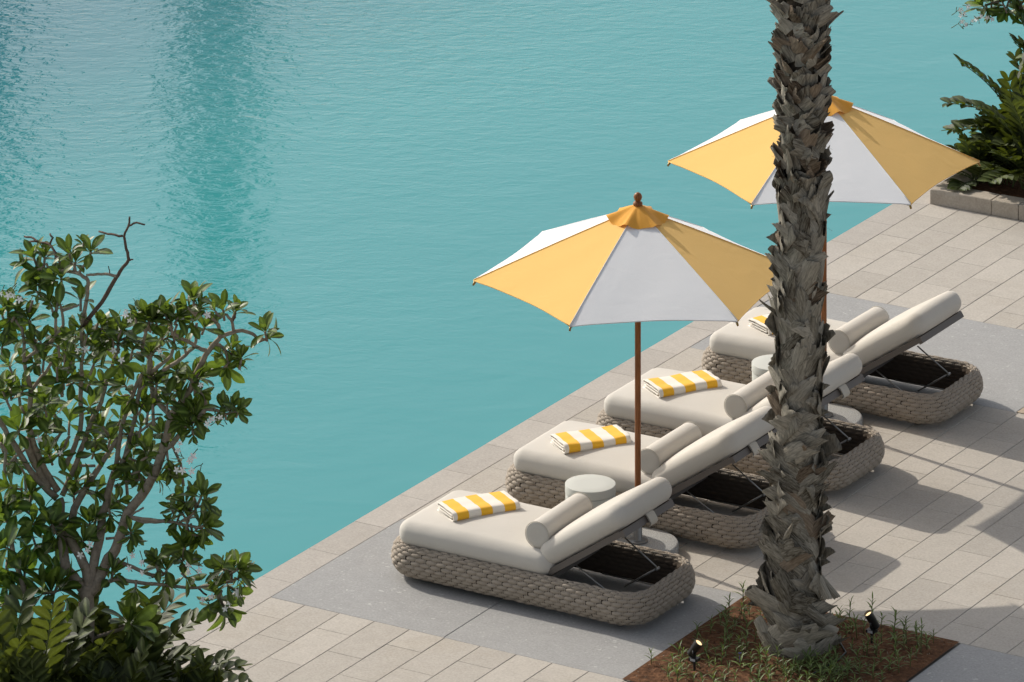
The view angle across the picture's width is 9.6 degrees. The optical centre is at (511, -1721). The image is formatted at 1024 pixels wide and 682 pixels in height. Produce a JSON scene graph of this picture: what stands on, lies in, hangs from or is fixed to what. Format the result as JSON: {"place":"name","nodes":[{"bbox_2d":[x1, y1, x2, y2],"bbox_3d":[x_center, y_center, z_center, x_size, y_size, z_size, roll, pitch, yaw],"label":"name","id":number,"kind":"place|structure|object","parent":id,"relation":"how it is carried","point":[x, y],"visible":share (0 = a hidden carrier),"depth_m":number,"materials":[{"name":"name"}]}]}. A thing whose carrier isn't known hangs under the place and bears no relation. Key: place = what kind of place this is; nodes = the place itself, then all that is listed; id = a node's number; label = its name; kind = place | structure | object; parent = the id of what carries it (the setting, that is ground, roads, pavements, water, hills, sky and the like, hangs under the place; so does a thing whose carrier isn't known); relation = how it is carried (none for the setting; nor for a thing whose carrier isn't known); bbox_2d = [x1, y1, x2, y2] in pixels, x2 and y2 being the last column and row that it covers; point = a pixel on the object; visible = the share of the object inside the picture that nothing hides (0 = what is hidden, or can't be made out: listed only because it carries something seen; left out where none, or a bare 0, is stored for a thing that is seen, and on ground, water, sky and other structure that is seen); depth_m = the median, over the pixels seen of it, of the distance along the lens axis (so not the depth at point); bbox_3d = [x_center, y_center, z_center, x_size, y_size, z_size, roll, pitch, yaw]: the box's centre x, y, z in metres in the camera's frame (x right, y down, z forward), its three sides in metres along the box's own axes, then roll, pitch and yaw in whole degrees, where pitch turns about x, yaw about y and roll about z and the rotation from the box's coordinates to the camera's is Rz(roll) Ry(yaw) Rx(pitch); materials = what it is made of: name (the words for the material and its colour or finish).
{"place":"outdoors","nodes":[
{"label":"outdoors","id":0,"kind":"place"},
{"bbox_2d":[0,0,1023,626],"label":"water","id":1,"kind":"structure","parent":0,"point":[356,198],"depth_m":50.98,"materials":[{"name":"teal liquid"}]},
{"bbox_2d":[163,174,1023,681],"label":"pavement","id":2,"kind":"structure","parent":0,"point":[929,524],"depth_m":42.44,"materials":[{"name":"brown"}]},
{"bbox_2d":[391,477,695,625],"bbox_3d":[0.210,15.453,41.844,2.100,0.814,0.932,0,0,31],"label":"sun lounger","id":3,"kind":"object","parent":2,"relation":"on","point":[497,555],"visible":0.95,"depth_m":41.53,"materials":[{"name":"brown"}]},
{"bbox_2d":[437,490,519,521],"bbox_3d":[-0.231,15.411,42.141,0.515,0.070,0.282,0,0,-26],"label":"towel","id":4,"kind":"object","parent":3,"relation":"on","point":[463,508],"visible":1,"depth_m":42.09,"materials":[{"name":"fabric"}]},
{"bbox_2d":[525,492,592,548],"bbox_3d":[0.324,15.367,41.751,0.190,0.185,0.638,0,0,29],"label":"bolster","id":5,"kind":"object","parent":3,"relation":"on","point":[540,531],"visible":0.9,"depth_m":41.62,"materials":[{"name":"beige fabric"}]},
{"bbox_2d":[565,474,615,508],"bbox_3d":[0.550,15.657,42.692,0.357,0.408,0.357,0,0,31],"label":"side table","id":6,"kind":"object","parent":2,"relation":"on","point":[597,490],"visible":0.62,"depth_m":42.62,"materials":[{"name":"paint"}]},
{"bbox_2d":[472,192,773,553],"bbox_3d":[0.878,14.600,42.461,2.120,2.520,2.307,0,0,31],"label":"umbrella","id":7,"kind":"object","parent":2,"relation":"on","point":[637,262],"visible":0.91,"depth_m":42.07,"materials":[{"name":"white fabric"}]},
{"bbox_2d":[505,406,776,548],"bbox_3d":[0.999,15.453,43.232,2.100,0.814,0.932,0,0,31],"label":"sun lounger","id":8,"kind":"object","parent":2,"relation":"on","point":[542,469],"visible":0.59,"depth_m":42.98,"materials":[{"name":"beige fabric"}]},
{"bbox_2d":[550,424,630,453],"bbox_3d":[0.561,15.410,43.440,0.515,0.072,0.282,0,0,-23],"label":"towel","id":9,"kind":"object","parent":8,"relation":"on","point":[581,440],"visible":1,"depth_m":43.38,"materials":[{"name":"fabric"}]},
{"bbox_2d":[641,421,702,474],"bbox_3d":[1.119,15.367,43.142,0.190,0.185,0.638,0,0,31],"label":"bolster","id":10,"kind":"object","parent":8,"relation":"on","point":[658,453],"visible":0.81,"depth_m":43.01,"materials":[{"name":"beige fabric"}]},
{"bbox_2d":[596,353,884,491],"bbox_3d":[1.657,15.453,44.337,2.100,0.814,0.932,0,0,31],"label":"sun lounger","id":11,"kind":"object","parent":2,"relation":"on","point":[862,451],"visible":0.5,"depth_m":44.17,"materials":[{"name":"beige fabric"}]},
{"bbox_2d":[643,370,721,397],"bbox_3d":[1.249,15.411,44.588,0.515,0.071,0.281,0,0,-25],"label":"towel","id":12,"kind":"object","parent":11,"relation":"on","point":[671,385],"visible":1,"depth_m":44.54,"materials":[{"name":"fabric"}]},
{"bbox_2d":[724,370,774,419],"bbox_3d":[1.772,15.367,44.240,0.190,0.185,0.638,0,0,30],"label":"bolster","id":13,"kind":"object","parent":11,"relation":"on","point":[742,401],"visible":0.62,"depth_m":44.02,"materials":[{"name":"beige fabric"}]},
{"bbox_2d":[752,354,772,380],"bbox_3d":[1.956,15.657,45.171,0.357,0.408,0.357,0,0,31],"label":"side table","id":14,"kind":"object","parent":2,"relation":"on","point":[760,365],"visible":0.24,"depth_m":45.12,"materials":[{"name":"paint"}]},
{"bbox_2d":[623,595,958,681],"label":"soil bed","id":15,"kind":"object","parent":2,"relation":"on","point":[937,649],"visible":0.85,"depth_m":40.57,"materials":[{"name":"brown soil"}]},
{"bbox_2d":[645,647,657,663],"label":"seedling","id":16,"kind":"object","parent":15,"relation":"on","point":[650,650],"visible":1,"depth_m":40.45,"materials":[{"name":"green plant"}]},
{"bbox_2d":[662,662,673,680],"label":"seedling","id":17,"kind":"object","parent":15,"relation":"on","point":[668,673],"visible":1,"depth_m":40.19,"materials":[{"name":"green plant"}]},
{"bbox_2d":[663,652,678,669],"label":"seedling","id":18,"kind":"object","parent":15,"relation":"on","point":[673,657],"visible":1,"depth_m":40.35,"materials":[{"name":"green plant"}]},
{"bbox_2d":[668,639,687,655],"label":"seedling","id":19,"kind":"object","parent":15,"relation":"on","point":[679,644],"visible":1,"depth_m":40.59,"materials":[{"name":"green plant"}]},
{"bbox_2d":[669,664,687,681],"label":"seedling","id":20,"kind":"object","parent":15,"relation":"on","point":[676,672],"visible":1,"depth_m":40.13,"materials":[{"name":"green plant"}]},
{"bbox_2d":[687,638,702,670],"bbox_3d":[1.214,15.781,40.349,0.116,0.297,0.063,0,0,31],"label":"garden spotlight","id":21,"kind":"object","parent":15,"relation":"on","point":[695,647],"visible":1,"depth_m":40.34,"materials":[{"name":"black metal"}]},
{"bbox_2d":[700,639,719,657],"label":"seedling","id":22,"kind":"object","parent":15,"relation":"on","point":[706,651],"visible":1,"depth_m":40.59,"materials":[{"name":"green plant"}]},
{"bbox_2d":[706,670,723,681],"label":"seedling","id":23,"kind":"object","parent":15,"relation":"on","point":[713,676],"visible":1,"depth_m":40.08,"materials":[{"name":"green plant"}]},
{"bbox_2d":[715,607,725,624],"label":"seedling","id":24,"kind":"object","parent":15,"relation":"on","point":[720,617],"visible":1,"depth_m":41.13,"materials":[{"name":"green plant"}]},
{"bbox_2d":[717,644,728,664],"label":"seedling","id":25,"kind":"object","parent":15,"relation":"on","point":[722,656],"visible":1,"depth_m":40.43,"materials":[{"name":"green plant"}]},
{"bbox_2d":[718,603,732,620],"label":"seedling","id":26,"kind":"object","parent":15,"relation":"on","point":[726,610],"visible":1,"depth_m":41.23,"materials":[{"name":"green plant"}]},
{"bbox_2d":[718,611,732,632],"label":"seedling","id":27,"kind":"object","parent":15,"relation":"on","point":[724,614],"visible":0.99,"depth_m":41.03,"materials":[{"name":"green plant"}]},
{"bbox_2d":[718,632,733,656],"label":"seedling","id":28,"kind":"object","parent":15,"relation":"on","point":[724,641],"visible":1,"depth_m":40.59,"materials":[{"name":"green plant"}]},
{"bbox_2d":[719,592,734,615],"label":"seedling","id":29,"kind":"object","parent":15,"relation":"on","point":[728,602],"visible":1,"depth_m":41.30,"materials":[{"name":"green plant"}]},
{"bbox_2d":[719,617,735,631],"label":"seedling","id":30,"kind":"object","parent":15,"relation":"on","point":[726,624],"visible":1,"depth_m":40.92,"materials":[{"name":"green plant"}]},
{"bbox_2d":[731,645,744,661],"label":"seedling","id":31,"kind":"object","parent":15,"relation":"on","point":[737,653],"visible":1,"depth_m":40.45,"materials":[{"name":"green plant"}]},
{"bbox_2d":[733,580,748,602],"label":"seedling","id":32,"kind":"object","parent":15,"relation":"on","point":[741,590],"visible":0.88,"depth_m":41.53,"materials":[{"name":"green plant"}]},
{"bbox_2d":[734,603,750,619],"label":"seedling","id":33,"kind":"object","parent":15,"relation":"on","point":[743,610],"visible":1,"depth_m":41.23,"materials":[{"name":"green plant"}]},
{"bbox_2d":[732,652,756,667],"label":"seedling","id":34,"kind":"object","parent":15,"relation":"on","point":[741,660],"visible":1,"depth_m":40.36,"materials":[{"name":"green plant"}]},
{"bbox_2d":[736,614,753,634],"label":"seedling","id":35,"kind":"object","parent":15,"relation":"on","point":[747,625],"visible":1,"depth_m":40.98,"materials":[{"name":"green plant"}]},
{"bbox_2d":[737,630,756,648],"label":"seedling","id":36,"kind":"object","parent":15,"relation":"on","point":[748,642],"visible":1,"depth_m":40.66,"materials":[{"name":"green plant"}]},
{"bbox_2d":[741,662,757,675],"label":"seedling","id":37,"kind":"object","parent":15,"relation":"on","point":[751,668],"visible":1,"depth_m":40.24,"materials":[{"name":"green plant"}]},
{"bbox_2d":[744,649,757,662],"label":"seedling","id":38,"kind":"object","parent":15,"relation":"on","point":[751,656],"visible":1,"depth_m":40.43,"materials":[{"name":"green plant"}]},
{"bbox_2d":[752,669,764,681],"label":"seedling","id":39,"kind":"object","parent":15,"relation":"on","point":[758,679],"visible":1,"depth_m":39.98,"materials":[{"name":"green plant"}]},
{"bbox_2d":[749,645,769,662],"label":"seedling","id":40,"kind":"object","parent":15,"relation":"on","point":[759,657],"visible":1,"depth_m":40.44,"materials":[{"name":"green plant"}]},
{"bbox_2d":[761,644,773,666],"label":"seedling","id":41,"kind":"object","parent":15,"relation":"on","point":[767,650],"visible":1,"depth_m":40.40,"materials":[{"name":"green plant"}]},
{"bbox_2d":[760,670,776,681],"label":"seedling","id":42,"kind":"object","parent":15,"relation":"on","point":[768,675],"visible":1,"depth_m":40.04,"materials":[{"name":"green plant"}]},
{"bbox_2d":[764,664,775,681],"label":"seedling","id":43,"kind":"object","parent":15,"relation":"on","point":[770,669],"visible":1,"depth_m":40.16,"materials":[{"name":"green plant"}]},
{"bbox_2d":[768,643,788,670],"bbox_3d":[1.771,15.767,40.322,0.154,0.208,0.112,0,0,3],"label":"seedling","id":44,"kind":"object","parent":15,"relation":"on","point":[777,657],"visible":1,"depth_m":40.33,"materials":[{"name":"green plant"}]},
{"bbox_2d":[775,656,788,674],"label":"seedling","id":45,"kind":"object","parent":15,"relation":"on","point":[781,665],"visible":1,"depth_m":40.27,"materials":[{"name":"green plant"}]},
{"bbox_2d":[780,658,794,680],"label":"seedling","id":46,"kind":"object","parent":15,"relation":"on","point":[785,665],"visible":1,"depth_m":40.18,"materials":[{"name":"green plant"}]},
{"bbox_2d":[783,655,801,674],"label":"seedling","id":47,"kind":"object","parent":15,"relation":"on","point":[793,665],"visible":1,"depth_m":40.27,"materials":[{"name":"green plant"}]},
{"bbox_2d":[744,0,850,660],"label":"palm tree","id":48,"kind":"object","parent":15,"relation":"on","point":[791,592],"visible":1,"depth_m":40.52,"materials":[{"name":"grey plant"}]},
{"bbox_2d":[790,661,804,675],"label":"seedling","id":49,"kind":"object","parent":15,"relation":"on","point":[798,669],"visible":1,"depth_m":40.21,"materials":[{"name":"green plant"}]},
{"bbox_2d":[799,670,811,681],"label":"seedling","id":50,"kind":"object","parent":15,"relation":"on","point":[806,677],"visible":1,"depth_m":40.09,"materials":[{"name":"green plant"}]},
{"bbox_2d":[794,645,819,662],"bbox_3d":[1.943,15.784,40.376,0.186,0.158,0.151,0,0,-29],"label":"seedling","id":51,"kind":"object","parent":15,"relation":"on","point":[808,659],"visible":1,"depth_m":40.39,"materials":[{"name":"green plant"}]},
{"bbox_2d":[800,660,819,679],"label":"seedling","id":52,"kind":"object","parent":15,"relation":"on","point":[808,673],"visible":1,"depth_m":40.17,"materials":[{"name":"green plant"}]},
{"bbox_2d":[812,664,826,679],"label":"seedling","id":53,"kind":"object","parent":15,"relation":"on","point":[820,672],"visible":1,"depth_m":40.11,"materials":[{"name":"green plant"}]},
{"bbox_2d":[816,653,832,676],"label":"seedling","id":54,"kind":"object","parent":15,"relation":"on","point":[824,663],"visible":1,"depth_m":40.24,"materials":[{"name":"green plant"}]},
{"bbox_2d":[812,643,846,673],"bbox_3d":[2.124,15.820,40.587,0.216,0.032,0.715,0,0,6],"label":"drip hose","id":55,"kind":"object","parent":15,"relation":"on","point":[844,653],"visible":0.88,"depth_m":40.53,"materials":[{"name":"grey plastic"}]},
{"bbox_2d":[822,665,837,681],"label":"seedling","id":56,"kind":"object","parent":15,"relation":"on","point":[829,671],"visible":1,"depth_m":40.12,"materials":[{"name":"green plant"}]},
{"bbox_2d":[835,664,848,681],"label":"seedling","id":57,"kind":"object","parent":15,"relation":"on","point":[842,671],"visible":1,"depth_m":40.16,"materials":[{"name":"green plant"}]},
{"bbox_2d":[840,655,854,674],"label":"seedling","id":58,"kind":"object","parent":15,"relation":"on","point":[848,663],"visible":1,"depth_m":40.27,"materials":[{"name":"green plant"}]},
{"bbox_2d":[844,595,854,621],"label":"seedling","id":59,"kind":"object","parent":15,"relation":"on","point":[850,608],"visible":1,"depth_m":41.19,"materials":[{"name":"green plant"}]},
{"bbox_2d":[848,611,864,638],"bbox_3d":[2.317,15.777,40.901,0.113,0.210,0.156,0,0,-16],"label":"seedling","id":60,"kind":"object","parent":15,"relation":"on","point":[855,623],"visible":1,"depth_m":40.89,"materials":[{"name":"green plant"}]},
{"bbox_2d":[848,646,868,659],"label":"seedling","id":61,"kind":"object","parent":15,"relation":"on","point":[856,653],"visible":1,"depth_m":40.51,"materials":[{"name":"green plant"}]},
{"bbox_2d":[851,662,866,676],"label":"seedling","id":62,"kind":"object","parent":15,"relation":"on","point":[858,669],"visible":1,"depth_m":40.24,"materials":[{"name":"green plant"}]},
{"bbox_2d":[853,617,868,633],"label":"seedling","id":63,"kind":"object","parent":15,"relation":"on","point":[864,624],"visible":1,"depth_m":41.02,"materials":[{"name":"green plant"}]},
{"bbox_2d":[859,633,873,657],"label":"seedling","id":64,"kind":"object","parent":15,"relation":"on","point":[867,645],"visible":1,"depth_m":40.57,"materials":[{"name":"green plant"}]},
{"bbox_2d":[860,591,878,620],"bbox_3d":[2.421,15.753,41.087,0.108,0.267,0.136,0,0,-38],"label":"seedling","id":65,"kind":"object","parent":15,"relation":"on","point":[870,606],"visible":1,"depth_m":41.10,"materials":[{"name":"green plant"}]},
{"bbox_2d":[864,610,879,642],"bbox_3d":[2.412,15.778,40.830,0.109,0.298,0.077,0,0,-37],"label":"garden spotlight","id":66,"kind":"object","parent":15,"relation":"on","point":[874,624],"visible":1,"depth_m":40.81,"materials":[{"name":"black metal"}]},
{"bbox_2d":[865,663,884,679],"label":"seedling","id":67,"kind":"object","parent":15,"relation":"on","point":[873,671],"visible":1,"depth_m":40.21,"materials":[{"name":"green plant"}]},
{"bbox_2d":[869,637,883,656],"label":"seedling","id":68,"kind":"object","parent":15,"relation":"on","point":[877,646],"visible":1,"depth_m":40.58,"materials":[{"name":"green plant"}]},
{"bbox_2d":[878,611,891,627],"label":"seedling","id":69,"kind":"object","parent":15,"relation":"on","point":[882,618],"visible":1,"depth_m":41.08,"materials":[{"name":"green plant"}]},
{"bbox_2d":[883,653,896,669],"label":"seedling","id":70,"kind":"object","parent":15,"relation":"on","point":[888,660],"visible":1,"depth_m":40.39,"materials":[{"name":"green plant"}]},
{"bbox_2d":[886,606,902,632],"bbox_3d":[2.561,15.775,40.950,0.123,0.229,0.170,0,0,20],"label":"seedling","id":71,"kind":"object","parent":15,"relation":"on","point":[895,613],"visible":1,"depth_m":40.96,"materials":[{"name":"green plant"}]},
{"bbox_2d":[888,631,902,654],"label":"seedling","id":72,"kind":"object","parent":15,"relation":"on","point":[895,640],"visible":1,"depth_m":40.66,"materials":[{"name":"green plant"}]},
{"bbox_2d":[887,644,904,665],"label":"seedling","id":73,"kind":"object","parent":15,"relation":"on","point":[897,651],"visible":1,"depth_m":40.43,"materials":[{"name":"green plant"}]},
{"bbox_2d":[893,653,905,671],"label":"seedling","id":74,"kind":"object","parent":15,"relation":"on","point":[898,660],"visible":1,"depth_m":40.31,"materials":[{"name":"green plant"}]},
{"bbox_2d":[897,617,909,638],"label":"seedling","id":75,"kind":"object","parent":15,"relation":"on","point":[904,628],"visible":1,"depth_m":40.92,"materials":[{"name":"green plant"}]},
{"bbox_2d":[900,615,915,643],"bbox_3d":[2.649,15.762,40.805,0.126,0.245,0.100,0,0,26],"label":"seedling","id":76,"kind":"object","parent":15,"relation":"on","point":[906,629],"visible":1,"depth_m":40.81,"materials":[{"name":"green plant"}]},
{"bbox_2d":[905,647,915,666],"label":"seedling","id":77,"kind":"object","parent":15,"relation":"on","point":[910,655],"visible":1,"depth_m":40.42,"materials":[{"name":"green plant"}]},
{"bbox_2d":[907,620,923,647],"bbox_3d":[2.724,15.782,40.756,0.112,0.208,0.155,0,0,29],"label":"seedling","id":78,"kind":"object","parent":15,"relation":"on","point":[916,634],"visible":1,"depth_m":40.75,"materials":[{"name":"green plant"}]},
{"bbox_2d":[915,618,927,651],"bbox_3d":[2.729,15.762,40.689,0.126,0.245,0.100,0,0,43],"label":"seedling","id":79,"kind":"object","parent":15,"relation":"on","point":[921,635],"visible":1,"depth_m":40.69,"materials":[{"name":"green plant"}]},
{"bbox_2d":[918,630,931,648],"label":"seedling","id":80,"kind":"object","parent":15,"relation":"on","point":[926,641],"visible":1,"depth_m":40.71,"materials":[{"name":"green plant"}]},
{"bbox_2d":[667,96,980,424],"bbox_3d":[2.304,14.585,44.964,2.031,2.550,2.320,0,0,31],"label":"umbrella","id":81,"kind":"object","parent":2,"relation":"on","point":[877,158],"visible":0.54,"depth_m":44.60,"materials":[{"name":"white fabric"}]},
{"bbox_2d":[701,291,982,424],"bbox_3d":[2.476,15.453,45.700,2.100,0.814,0.932,0,0,31],"label":"sun lounger","id":82,"kind":"object","parent":2,"relation":"on","point":[732,351],"visible":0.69,"depth_m":45.30,"materials":[{"name":"beige fabric"}]},
{"bbox_2d":[748,314,772,334],"bbox_3d":[2.071,15.411,45.961,0.515,0.072,0.282,0,0,-32],"label":"towel","id":83,"kind":"object","parent":82,"relation":"on","point":[757,323],"visible":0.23,"depth_m":45.86,"materials":[{"name":"fabric"}]},
{"bbox_2d":[828,306,889,354],"bbox_3d":[2.599,15.367,45.618,0.190,0.185,0.638,0,0,32],"label":"bolster","id":84,"kind":"object","parent":82,"relation":"on","point":[847,335],"visible":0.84,"depth_m":45.48,"materials":[{"name":"beige fabric"}]},
{"bbox_2d":[930,169,1023,220],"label":"planter","id":85,"kind":"object","parent":2,"relation":"on","point":[989,203],"visible":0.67,"depth_m":50.00,"materials":[{"name":"stone"}]},
{"bbox_2d":[972,176,1023,197],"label":"planting soil","id":86,"kind":"structure","parent":85,"relation":"in","point":[1016,190],"depth_m":50.34,"materials":[{"name":"brown soil"}]},
{"bbox_2d":[945,124,1001,190],"bbox_3d":[3.825,15.549,50.420,0.826,0.484,0.675,0,0,-35],"label":"cycad","id":87,"kind":"object","parent":86,"relation":"on","point":[968,147],"visible":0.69,"depth_m":50.30,"materials":[{"name":"green plant"}]},
{"bbox_2d":[940,41,1023,186],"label":"cycad","id":88,"kind":"object","parent":86,"relation":"on","point":[969,123],"visible":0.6,"depth_m":50.75,"materials":[{"name":"green plant"}]},
{"bbox_2d":[951,0,1023,57],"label":"frangipani tree","id":89,"kind":"object","parent":86,"relation":"on","point":[1003,13],"visible":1,"depth_m":50.85,"materials":[{"name":"green plant"}]},
{"bbox_2d":[956,115,1023,186],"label":"cycad","id":90,"kind":"object","parent":86,"relation":"on","point":[1009,152],"visible":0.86,"depth_m":50.23,"materials":[{"name":"green plant"}]},
{"bbox_2d":[970,86,1023,189],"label":"cycad","id":91,"kind":"object","parent":86,"relation":"on","point":[1012,128],"visible":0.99,"depth_m":50.12,"materials":[{"name":"green plant"}]},
{"bbox_2d":[974,0,1023,149],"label":"cycad","id":92,"kind":"object","parent":86,"relation":"on","point":[1014,63],"visible":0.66,"depth_m":50.83,"materials":[{"name":"green plant"}]},
{"bbox_3d":[-2.440,15.797,38.012,2.400,0.126,2.580,0,0,31],"label":"planter","id":93,"kind":"object","parent":2,"relation":"on","visible":0},
{"bbox_2d":[64,587,209,667],"bbox_3d":[-2.648,15.377,39.419,1.318,0.921,1.517,0,0,-25],"label":"cycad","id":94,"kind":"object","parent":93,"relation":"in","point":[170,634],"visible":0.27,"depth_m":39.50,"materials":[{"name":"green plant"}]},
{"bbox_2d":[52,595,252,681],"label":"cycad","id":95,"kind":"object","parent":93,"relation":"in","point":[157,650],"visible":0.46,"depth_m":39.35,"materials":[{"name":"green plant"}]},
{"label":"planting soil","id":96,"kind":"structure","parent":93,"relation":"in","visible":0},
{"bbox_2d":[0,584,77,681],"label":"cycad","id":97,"kind":"object","parent":96,"relation":"on","point":[8,615],"visible":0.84,"depth_m":38.84,"materials":[{"name":"green plant"}]},
{"bbox_2d":[0,595,97,681],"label":"cycad","id":98,"kind":"object","parent":96,"relation":"on","point":[32,665],"visible":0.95,"depth_m":38.52,"materials":[{"name":"green plant"}]},
{"bbox_2d":[49,623,106,676],"bbox_3d":[-2.922,15.414,39.105,1.112,0.748,0.988,0,0,31],"label":"cycad","id":99,"kind":"object","parent":96,"relation":"on","point":[86,638],"visible":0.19,"depth_m":39.17,"materials":[{"name":"green plant"}]},
{"bbox_2d":[43,630,117,681],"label":"cycad","id":100,"kind":"object","parent":96,"relation":"on","point":[94,654],"visible":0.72,"depth_m":38.69,"materials":[{"name":"green plant"}]},
{"bbox_2d":[62,637,171,681],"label":"cycad","id":101,"kind":"object","parent":96,"relation":"on","point":[125,673],"visible":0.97,"depth_m":38.79,"materials":[{"name":"green plant"}]},
{"bbox_2d":[0,216,283,653],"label":"frangipani tree","id":102,"kind":"object","parent":96,"relation":"on","point":[182,416],"visible":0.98,"depth_m":39.29,"materials":[{"name":"green plant"}]},
{"bbox_2d":[174,647,223,681],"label":"cycad","id":103,"kind":"object","parent":96,"relation":"on","point":[204,673],"visible":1,"depth_m":38.92,"materials":[{"name":"green plant"}]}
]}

